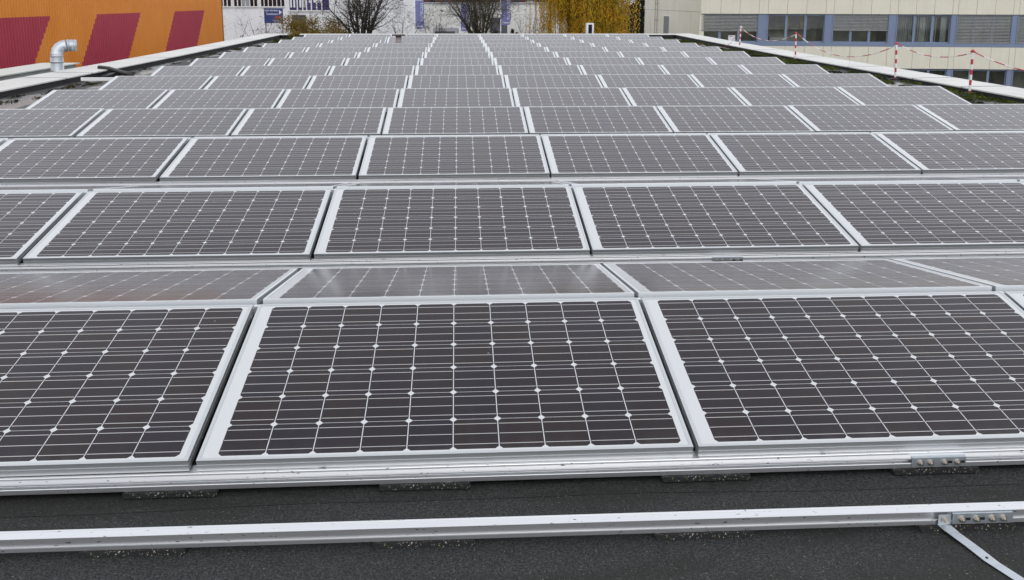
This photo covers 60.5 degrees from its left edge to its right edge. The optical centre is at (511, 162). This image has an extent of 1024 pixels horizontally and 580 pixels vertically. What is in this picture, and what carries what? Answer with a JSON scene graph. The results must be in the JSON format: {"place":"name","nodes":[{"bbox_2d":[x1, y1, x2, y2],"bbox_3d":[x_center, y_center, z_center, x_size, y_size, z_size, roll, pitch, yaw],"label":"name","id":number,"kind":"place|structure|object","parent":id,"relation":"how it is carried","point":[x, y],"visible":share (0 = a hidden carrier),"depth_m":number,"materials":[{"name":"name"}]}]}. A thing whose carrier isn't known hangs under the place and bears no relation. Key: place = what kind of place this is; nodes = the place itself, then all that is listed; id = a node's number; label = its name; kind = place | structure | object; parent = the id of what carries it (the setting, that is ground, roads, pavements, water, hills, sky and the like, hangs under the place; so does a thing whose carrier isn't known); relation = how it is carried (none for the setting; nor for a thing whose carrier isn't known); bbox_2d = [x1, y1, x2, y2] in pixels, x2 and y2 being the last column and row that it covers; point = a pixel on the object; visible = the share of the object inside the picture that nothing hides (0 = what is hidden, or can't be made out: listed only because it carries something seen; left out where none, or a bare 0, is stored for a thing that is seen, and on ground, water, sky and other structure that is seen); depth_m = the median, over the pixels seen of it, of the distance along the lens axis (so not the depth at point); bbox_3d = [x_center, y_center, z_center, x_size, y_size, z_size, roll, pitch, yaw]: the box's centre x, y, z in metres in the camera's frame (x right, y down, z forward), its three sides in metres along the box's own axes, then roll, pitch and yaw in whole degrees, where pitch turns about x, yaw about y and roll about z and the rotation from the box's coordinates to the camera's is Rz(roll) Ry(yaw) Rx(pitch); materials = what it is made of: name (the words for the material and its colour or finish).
{"place":"outdoors","nodes":[
{"label":"outdoors","id":0,"kind":"place"},
{"bbox_2d":[0,0,223,68],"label":"orange hall","id":1,"kind":"structure","parent":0,"point":[35,31],"depth_m":36.80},
{"bbox_2d":[222,0,417,40],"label":"white house","id":2,"kind":"structure","parent":0,"point":[252,9],"depth_m":75.63,"materials":[{"name":"paint"}]},
{"bbox_2d":[288,0,330,11],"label":"shop window","id":3,"kind":"structure","parent":2,"relation":"in","point":[296,4],"depth_m":75.50,"materials":[{"name":"glass"}]},
{"bbox_2d":[418,1,566,33],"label":"hall","id":4,"kind":"structure","parent":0,"point":[515,14],"depth_m":79.65,"materials":[{"name":"concrete"}]},
{"bbox_2d":[0,38,1023,516],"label":"roof","id":5,"kind":"structure","parent":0,"point":[86,504],"depth_m":2.92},
{"bbox_2d":[0,108,104,137],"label":"solar panel","id":6,"kind":"object","parent":5,"relation":"on","point":[46,123],"visible":0.94,"depth_m":10.12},
{"bbox_2d":[0,185,138,191],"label":"solar panel","id":7,"kind":"object","parent":5,"relation":"on","point":[48,189],"visible":0.42,"depth_m":6.39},
{"bbox_2d":[25,89,168,108],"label":"solar panel","id":8,"kind":"object","parent":5,"relation":"on","point":[118,99],"visible":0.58,"depth_m":12.45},
{"bbox_2d":[0,34,280,96],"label":"roof parapet","id":9,"kind":"structure","parent":5,"relation":"attached to","point":[8,87],"depth_m":20.16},
{"bbox_2d":[0,268,297,308],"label":"solar panel","id":10,"kind":"object","parent":5,"relation":"on","point":[48,290],"visible":0.85,"depth_m":4.21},
{"bbox_2d":[76,108,247,137],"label":"solar panel","id":11,"kind":"object","parent":5,"relation":"on","point":[189,122],"visible":0.87,"depth_m":10.15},
{"bbox_2d":[122,489,219,498],"bbox_3d":[-1.114,1.070,2.897,0.300,0.016,0.106,0,10,-3],"label":"rubber pad","id":12,"kind":"object","parent":5,"relation":"on","point":[172,494],"visible":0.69,"depth_m":2.85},
{"bbox_2d":[150,66,245,75],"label":"solar panel","id":13,"kind":"object","parent":5,"relation":"on","point":[199,71],"visible":0.57,"depth_m":17.22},
{"bbox_2d":[152,89,284,109],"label":"solar panel","id":14,"kind":"object","parent":5,"relation":"on","point":[222,98],"visible":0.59,"depth_m":12.55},
{"bbox_2d":[93,183,349,190],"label":"solar panel","id":15,"kind":"object","parent":5,"relation":"on","point":[238,186],"visible":0.59,"depth_m":6.31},
{"bbox_2d":[189,58,270,70],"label":"solar panel","id":16,"kind":"object","parent":5,"relation":"on","point":[246,62],"visible":0.56,"depth_m":19.61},
{"bbox_2d":[219,52,289,61],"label":"solar panel","id":17,"kind":"object","parent":5,"relation":"on","point":[270,55],"visible":0.56,"depth_m":21.96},
{"bbox_2d":[242,47,305,57],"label":"solar panel","id":18,"kind":"object","parent":5,"relation":"on","point":[275,49],"visible":0.5,"depth_m":24.34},
{"bbox_2d":[240,66,330,80],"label":"solar panel","id":19,"kind":"object","parent":5,"relation":"on","point":[283,70],"visible":0.59,"depth_m":17.31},
{"bbox_2d":[81,76,503,80],"bbox_3d":[-0.441,-1.517,15.610,14.060,0.055,0.048,-1,10,-3],"label":"mounting rail","id":20,"kind":"object","parent":5,"relation":"on","point":[96,78],"visible":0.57,"depth_m":15.19,"materials":[{"name":"silver metal"}]},
{"bbox_2d":[98,76,212,89],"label":"solar panel","id":21,"kind":"object","parent":20,"relation":"on","point":[155,82],"visible":0.56,"depth_m":14.84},
{"bbox_2d":[204,76,311,93],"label":"solar panel","id":22,"kind":"object","parent":20,"relation":"on","point":[258,82],"visible":0.54,"depth_m":14.94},
{"bbox_2d":[306,75,407,93],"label":"solar panel","id":23,"kind":"object","parent":20,"relation":"on","point":[399,82],"visible":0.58,"depth_m":15.04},
{"bbox_2d":[407,75,504,87],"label":"solar panel","id":24,"kind":"object","parent":20,"relation":"on","point":[455,81],"visible":0.59,"depth_m":15.14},
{"bbox_2d":[504,74,602,92],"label":"solar panel","id":25,"kind":"object","parent":20,"relation":"on","point":[552,81],"visible":0.58,"depth_m":15.22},
{"bbox_2d":[597,74,698,88],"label":"solar panel","id":26,"kind":"object","parent":20,"relation":"on","point":[641,80],"visible":0.57,"depth_m":15.35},
{"bbox_2d":[689,74,794,87],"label":"solar panel","id":27,"kind":"object","parent":20,"relation":"on","point":[739,80],"visible":0.57,"depth_m":15.44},
{"bbox_2d":[780,74,888,86],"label":"solar panel","id":28,"kind":"object","parent":20,"relation":"on","point":[820,80],"visible":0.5,"depth_m":15.54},
{"bbox_2d":[267,58,345,69],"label":"solar panel","id":29,"kind":"object","parent":5,"relation":"on","point":[331,62],"visible":0.53,"depth_m":19.67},
{"bbox_2d":[231,107,385,136],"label":"solar panel","id":30,"kind":"object","parent":5,"relation":"on","point":[351,121],"visible":0.86,"depth_m":10.24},
{"bbox_2d":[288,52,357,63],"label":"solar panel","id":31,"kind":"object","parent":5,"relation":"on","point":[346,55],"visible":0.59,"depth_m":22.07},
{"bbox_2d":[305,47,366,56],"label":"solar panel","id":32,"kind":"object","parent":5,"relation":"on","point":[336,49],"visible":0.49,"depth_m":24.43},
{"bbox_2d":[276,89,398,111],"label":"solar panel","id":33,"kind":"object","parent":5,"relation":"on","point":[315,98],"visible":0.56,"depth_m":12.65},
{"bbox_2d":[328,65,414,80],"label":"solar panel","id":34,"kind":"object","parent":5,"relation":"on","point":[408,70],"visible":0.55,"depth_m":17.45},
{"bbox_2d":[344,58,419,70],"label":"solar panel","id":35,"kind":"object","parent":5,"relation":"on","point":[381,61],"visible":0.58,"depth_m":19.81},
{"bbox_2d":[357,52,423,63],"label":"solar panel","id":36,"kind":"object","parent":5,"relation":"on","point":[420,55],"visible":0.54,"depth_m":22.16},
{"bbox_2d":[367,47,426,56],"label":"solar panel","id":37,"kind":"object","parent":5,"relation":"on","point":[397,49],"visible":0.48,"depth_m":24.53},
{"bbox_2d":[379,481,469,490],"bbox_3d":[-0.291,1.062,2.946,0.300,0.016,0.106,0,10,-3],"label":"rubber pad","id":38,"kind":"object","parent":5,"relation":"on","point":[425,486],"visible":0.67,"depth_m":2.90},
{"bbox_2d":[263,263,633,303],"bbox_3d":[-0.301,0.603,4.400,1.650,0.043,0.990,-1,1,-3],"label":"solar panel","id":39,"kind":"object","parent":5,"relation":"on","point":[431,283],"visible":0.92,"depth_m":4.24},
{"bbox_2d":[337,181,568,187],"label":"solar panel","id":40,"kind":"object","parent":5,"relation":"on","point":[450,184],"visible":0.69,"depth_m":6.49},
{"bbox_2d":[382,106,527,134],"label":"solar panel","id":41,"kind":"object","parent":5,"relation":"on","point":[510,120],"visible":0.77,"depth_m":10.34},
{"bbox_2d":[397,88,513,106],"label":"solar panel","id":42,"kind":"object","parent":5,"relation":"on","point":[455,97],"visible":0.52,"depth_m":12.74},
{"bbox_2d":[415,65,498,74],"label":"solar panel","id":43,"kind":"object","parent":5,"relation":"on","point":[456,69],"visible":0.55,"depth_m":17.53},
{"bbox_2d":[420,58,493,64],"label":"solar panel","id":44,"kind":"object","parent":5,"relation":"on","point":[456,61],"visible":0.57,"depth_m":19.91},
{"bbox_2d":[424,52,489,57],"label":"solar panel","id":45,"kind":"object","parent":5,"relation":"on","point":[457,55],"visible":0.53,"depth_m":22.25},
{"bbox_2d":[427,47,486,51],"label":"solar panel","id":46,"kind":"object","parent":5,"relation":"on","point":[457,49],"visible":0.48,"depth_m":24.63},
{"bbox_2d":[0,483,1023,579],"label":"roofing felt","id":47,"kind":"object","parent":5,"relation":"on","point":[907,552],"visible":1,"depth_m":2.58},
{"bbox_2d":[79,548,187,558],"bbox_3d":[-1.106,1.126,2.594,0.300,0.016,0.106,0,10,-3],"label":"rubber pad","id":48,"kind":"object","parent":47,"relation":"on","point":[134,553],"visible":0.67,"depth_m":2.55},
{"bbox_2d":[373,539,474,549],"bbox_3d":[-0.262,1.119,2.639,0.300,0.016,0.106,-1,10,-3],"label":"rubber pad","id":49,"kind":"object","parent":47,"relation":"on","point":[422,544],"visible":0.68,"depth_m":2.59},
{"bbox_2d":[653,530,753,540],"bbox_3d":[0.577,1.112,2.684,0.300,0.016,0.106,-1,11,-4],"label":"rubber pad","id":50,"kind":"object","parent":47,"relation":"on","point":[675,536],"visible":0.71,"depth_m":2.64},
{"bbox_2d":[915,522,1015,531],"bbox_3d":[1.391,1.106,2.728,0.300,0.016,0.106,0,10,-3],"label":"rubber pad","id":51,"kind":"object","parent":47,"relation":"on","point":[971,527],"visible":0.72,"depth_m":2.68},
{"bbox_2d":[0,501,1023,552],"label":"mounting rail","id":52,"kind":"object","parent":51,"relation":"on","point":[413,529],"visible":1,"depth_m":2.62,"materials":[{"name":"metal"}]},
{"bbox_2d":[937,514,1023,579],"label":"flat strap","id":53,"kind":"object","parent":52,"relation":"attached to","point":[944,522],"visible":1,"depth_m":2.58,"materials":[{"name":"metal"}]},
{"bbox_2d":[0,447,1023,495],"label":"mounting rail","id":54,"kind":"object","parent":5,"relation":"on","point":[192,478],"visible":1,"depth_m":2.93,"materials":[{"name":"metal"}]},
{"bbox_2d":[0,305,253,476],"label":"solar panel","id":55,"kind":"object","parent":54,"relation":"on","point":[103,390],"visible":1,"depth_m":3.25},
{"bbox_2d":[196,298,692,470],"bbox_3d":[-0.239,0.804,3.384,1.650,0.042,0.990,-1,22,-3],"label":"solar panel","id":56,"kind":"object","parent":54,"relation":"on","point":[316,385],"visible":1,"depth_m":3.25,"materials":[{"name":"glass"}]},
{"bbox_2d":[641,291,1023,456],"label":"solar panel","id":57,"kind":"object","parent":54,"relation":"on","point":[787,374],"visible":1,"depth_m":3.40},
{"bbox_2d":[0,250,1023,272],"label":"mounting rail","id":58,"kind":"object","parent":5,"relation":"on","point":[299,265],"visible":0.77,"depth_m":5.28,"materials":[{"name":"metal"}]},
{"bbox_2d":[0,191,83,264],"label":"solar panel","id":59,"kind":"object","parent":58,"relation":"on","point":[29,221],"visible":0.95,"depth_m":5.64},
{"bbox_2d":[23,189,331,264],"bbox_3d":[-2.055,0.387,5.623,1.650,0.042,0.990,0,21,-3],"label":"solar panel","id":60,"kind":"object","parent":58,"relation":"on","point":[156,226],"visible":1,"depth_m":5.52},
{"bbox_2d":[314,186,589,259],"bbox_3d":[-0.382,0.371,5.723,1.650,0.042,0.990,-1,22,-3],"label":"solar panel","id":61,"kind":"object","parent":58,"relation":"on","point":[442,222],"visible":1,"depth_m":5.62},
{"bbox_2d":[573,184,858,255],"bbox_3d":[1.283,0.356,5.822,1.650,0.043,0.990,-1,21,-3],"label":"solar panel","id":62,"kind":"object","parent":58,"relation":"on","point":[697,219],"visible":1,"depth_m":5.72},
{"bbox_2d":[803,181,1023,251],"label":"solar panel","id":63,"kind":"object","parent":58,"relation":"on","point":[917,216],"visible":0.95,"depth_m":5.87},
{"bbox_2d":[0,173,1023,186],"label":"mounting rail","id":64,"kind":"object","parent":5,"relation":"on","point":[469,180],"visible":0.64,"depth_m":7.61,"materials":[{"name":"metal"}]},
{"bbox_2d":[0,137,188,183],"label":"solar panel","id":65,"kind":"object","parent":64,"relation":"on","point":[77,160],"visible":1,"depth_m":7.81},
{"bbox_2d":[159,137,366,181],"bbox_3d":[-2.198,-0.047,7.963,1.650,0.042,0.990,-1,21,-3],"label":"solar panel","id":66,"kind":"object","parent":64,"relation":"on","point":[264,159],"visible":1,"depth_m":7.87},
{"bbox_2d":[359,135,549,179],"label":"solar panel","id":67,"kind":"object","parent":64,"relation":"on","point":[444,157],"visible":1,"depth_m":7.96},
{"bbox_2d":[541,134,737,177],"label":"solar panel","id":68,"kind":"object","parent":64,"relation":"on","point":[615,156],"visible":1,"depth_m":8.07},
{"bbox_2d":[710,133,920,175],"bbox_3d":[2.807,-0.092,8.260,1.650,0.042,0.990,-1,21,-3],"label":"solar panel","id":69,"kind":"object","parent":64,"relation":"on","point":[806,154],"visible":0.95,"depth_m":8.16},
{"bbox_2d":[874,132,1023,173],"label":"solar panel","id":70,"kind":"object","parent":64,"relation":"on","point":[964,152],"visible":0.95,"depth_m":8.32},
{"bbox_2d":[487,47,546,53],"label":"solar panel","id":71,"kind":"object","parent":5,"relation":"on","point":[516,49],"visible":0.57,"depth_m":24.70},
{"bbox_2d":[490,52,555,62],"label":"solar panel","id":72,"kind":"object","parent":5,"relation":"on","point":[517,54],"visible":0.56,"depth_m":22.37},
{"bbox_2d":[493,57,567,70],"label":"solar panel","id":73,"kind":"object","parent":5,"relation":"on","point":[533,61],"visible":0.55,"depth_m":20.00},
{"bbox_2d":[498,65,582,80],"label":"solar panel","id":74,"kind":"object","parent":5,"relation":"on","point":[539,70],"visible":0.57,"depth_m":17.61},
{"bbox_2d":[512,88,630,110],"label":"solar panel","id":75,"kind":"object","parent":5,"relation":"on","point":[523,97],"visible":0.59,"depth_m":12.85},
{"bbox_2d":[545,47,605,51],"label":"solar panel","id":76,"kind":"object","parent":5,"relation":"on","point":[574,49],"visible":0.56,"depth_m":24.80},
{"bbox_2d":[554,52,620,56],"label":"solar panel","id":77,"kind":"object","parent":5,"relation":"on","point":[587,54],"visible":0.48,"depth_m":22.48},
{"bbox_2d":[524,106,672,134],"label":"solar panel","id":78,"kind":"object","parent":5,"relation":"on","point":[595,120],"visible":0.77,"depth_m":10.45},
{"bbox_2d":[565,57,640,64],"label":"solar panel","id":79,"kind":"object","parent":5,"relation":"on","point":[602,61],"visible":0.56,"depth_m":20.11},
{"bbox_2d":[579,65,665,74],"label":"solar panel","id":80,"kind":"object","parent":5,"relation":"on","point":[618,69],"visible":0.56,"depth_m":17.73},
{"bbox_2d":[618,51,685,57],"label":"solar panel","id":81,"kind":"object","parent":5,"relation":"on","point":[636,54],"visible":0.48,"depth_m":22.59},
{"bbox_2d":[637,57,713,65],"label":"solar panel","id":82,"kind":"object","parent":5,"relation":"on","point":[659,61],"visible":0.55,"depth_m":20.20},
{"bbox_2d":[556,179,796,189],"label":"solar panel","id":83,"kind":"object","parent":5,"relation":"on","point":[663,182],"visible":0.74,"depth_m":6.49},
{"bbox_2d":[622,87,745,106],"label":"solar panel","id":84,"kind":"object","parent":5,"relation":"on","point":[681,96],"visible":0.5,"depth_m":12.95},
{"bbox_2d":[660,64,748,73],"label":"solar panel","id":85,"kind":"object","parent":5,"relation":"on","point":[704,69],"visible":0.59,"depth_m":17.82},
{"bbox_2d":[660,473,749,482],"bbox_3d":[0.652,1.054,3.002,0.300,0.016,0.106,-1,11,-4],"label":"rubber pad","id":86,"kind":"object","parent":5,"relation":"on","point":[704,477],"visible":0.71,"depth_m":2.96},
{"bbox_2d":[682,51,749,56],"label":"solar panel","id":87,"kind":"object","parent":5,"relation":"on","point":[714,53],"visible":0.53,"depth_m":22.68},
{"bbox_2d":[656,105,814,132],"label":"solar panel","id":88,"kind":"object","parent":5,"relation":"on","point":[740,119],"visible":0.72,"depth_m":10.55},
{"bbox_2d":[707,57,784,64],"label":"solar panel","id":89,"kind":"object","parent":5,"relation":"on","point":[739,60],"visible":0.56,"depth_m":20.31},
{"bbox_2d":[739,64,829,73],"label":"solar panel","id":90,"kind":"object","parent":5,"relation":"on","point":[782,68],"visible":0.62,"depth_m":17.94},
{"bbox_2d":[730,87,859,105],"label":"solar panel","id":91,"kind":"object","parent":5,"relation":"on","point":[785,96],"visible":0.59,"depth_m":13.05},
{"bbox_2d":[603,259,991,301],"bbox_3d":[1.364,0.588,4.498,1.650,0.043,0.990,0,1,-3],"label":"solar panel","id":92,"kind":"object","parent":5,"relation":"on","point":[739,278],"visible":0.86,"depth_m":4.34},
{"bbox_2d":[675,33,1023,102],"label":"roof parapet","id":93,"kind":"structure","parent":5,"relation":"on","point":[1002,91],"depth_m":19.67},
{"bbox_2d":[678,40,1023,103],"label":"moss","id":94,"kind":"object","parent":5,"relation":"on","point":[980,96],"visible":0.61,"depth_m":17.66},
{"bbox_2d":[787,104,953,131],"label":"solar panel","id":95,"kind":"object","parent":5,"relation":"on","point":[865,118],"visible":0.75,"depth_m":10.64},
{"bbox_2d":[768,177,1016,184],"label":"solar panel","id":96,"kind":"object","parent":5,"relation":"on","point":[802,181],"visible":0.57,"depth_m":6.64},
{"bbox_2d":[836,86,970,104],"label":"solar panel","id":97,"kind":"object","parent":5,"relation":"on","point":[887,95],"visible":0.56,"depth_m":13.15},
{"bbox_2d":[888,466,978,474],"bbox_3d":[1.451,1.046,3.050,0.300,0.016,0.106,-1,10,-3],"label":"rubber pad","id":98,"kind":"object","parent":5,"relation":"on","point":[934,470],"visible":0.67,"depth_m":3.00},
{"bbox_2d":[891,257,1023,292],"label":"solar panel","id":99,"kind":"object","parent":5,"relation":"on","point":[1004,274],"visible":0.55,"depth_m":4.63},
{"bbox_2d":[915,104,1023,130],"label":"solar panel","id":100,"kind":"object","parent":5,"relation":"on","point":[982,117],"visible":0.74,"depth_m":10.80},
{"bbox_2d":[644,0,1023,87],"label":"office block","id":101,"kind":"structure","parent":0,"point":[989,29],"depth_m":54.16,"materials":[{"name":"grey concrete"}]},
{"bbox_2d":[701,14,757,41],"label":"window","id":102,"kind":"structure","parent":101,"relation":"in","point":[720,16],"depth_m":54.73,"materials":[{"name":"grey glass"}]},
{"bbox_2d":[767,15,824,42],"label":"window","id":103,"kind":"structure","parent":101,"relation":"in","point":[786,16],"depth_m":54.46,"materials":[{"name":"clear glass"}]},
{"bbox_2d":[832,15,888,42],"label":"window","id":104,"kind":"structure","parent":101,"relation":"in","point":[850,29],"depth_m":54.01,"materials":[{"name":"grey glass"}]},
{"bbox_2d":[896,15,950,43],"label":"window","id":105,"kind":"structure","parent":101,"relation":"in","point":[922,24],"depth_m":53.93,"materials":[{"name":"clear glass"}]},
{"bbox_2d":[956,15,1012,43],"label":"window","id":106,"kind":"structure","parent":101,"relation":"in","point":[993,17],"depth_m":53.35,"materials":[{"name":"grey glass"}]},
{"label":"ground","id":107,"kind":"structure","parent":0,"visible":0},
{"bbox_2d":[0,63,79,80],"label":"annex","id":108,"kind":"object","parent":107,"relation":"on","point":[21,71],"visible":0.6,"depth_m":20.25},
{"bbox_2d":[49,39,76,71],"bbox_3d":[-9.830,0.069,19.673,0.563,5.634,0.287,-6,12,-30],"label":"vent pipe","id":109,"kind":"object","parent":108,"relation":"on","point":[59,49],"visible":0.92,"depth_m":19.09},
{"bbox_2d":[264,8,283,33],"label":"direction sign","id":110,"kind":"object","parent":107,"relation":"on","point":[270,14],"visible":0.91,"depth_m":54.62,"materials":[{"name":"blue plastic"}]},
{"bbox_2d":[273,14,351,33],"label":"shrub","id":111,"kind":"object","parent":107,"relation":"on","point":[305,28],"visible":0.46,"depth_m":51.00,"materials":[{"name":"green plant"}]},
{"bbox_2d":[302,0,425,33],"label":"bare tree","id":112,"kind":"object","parent":107,"relation":"on","point":[365,21],"visible":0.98,"depth_m":47.40,"materials":[{"name":"brown plant"}]},
{"bbox_2d":[416,0,529,33],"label":"bare tree","id":113,"kind":"object","parent":107,"relation":"on","point":[485,7],"visible":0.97,"depth_m":49.64,"materials":[{"name":"brown plant"}]},
{"bbox_2d":[525,0,640,33],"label":"willow tree","id":114,"kind":"object","parent":107,"relation":"on","point":[575,16],"visible":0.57,"depth_m":51.26,"materials":[{"name":"yellow plant"}]},
{"bbox_2d":[619,0,644,33],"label":"conifer tree","id":115,"kind":"object","parent":107,"relation":"on","point":[641,11],"visible":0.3,"depth_m":74.21,"materials":[{"name":"green plant"}]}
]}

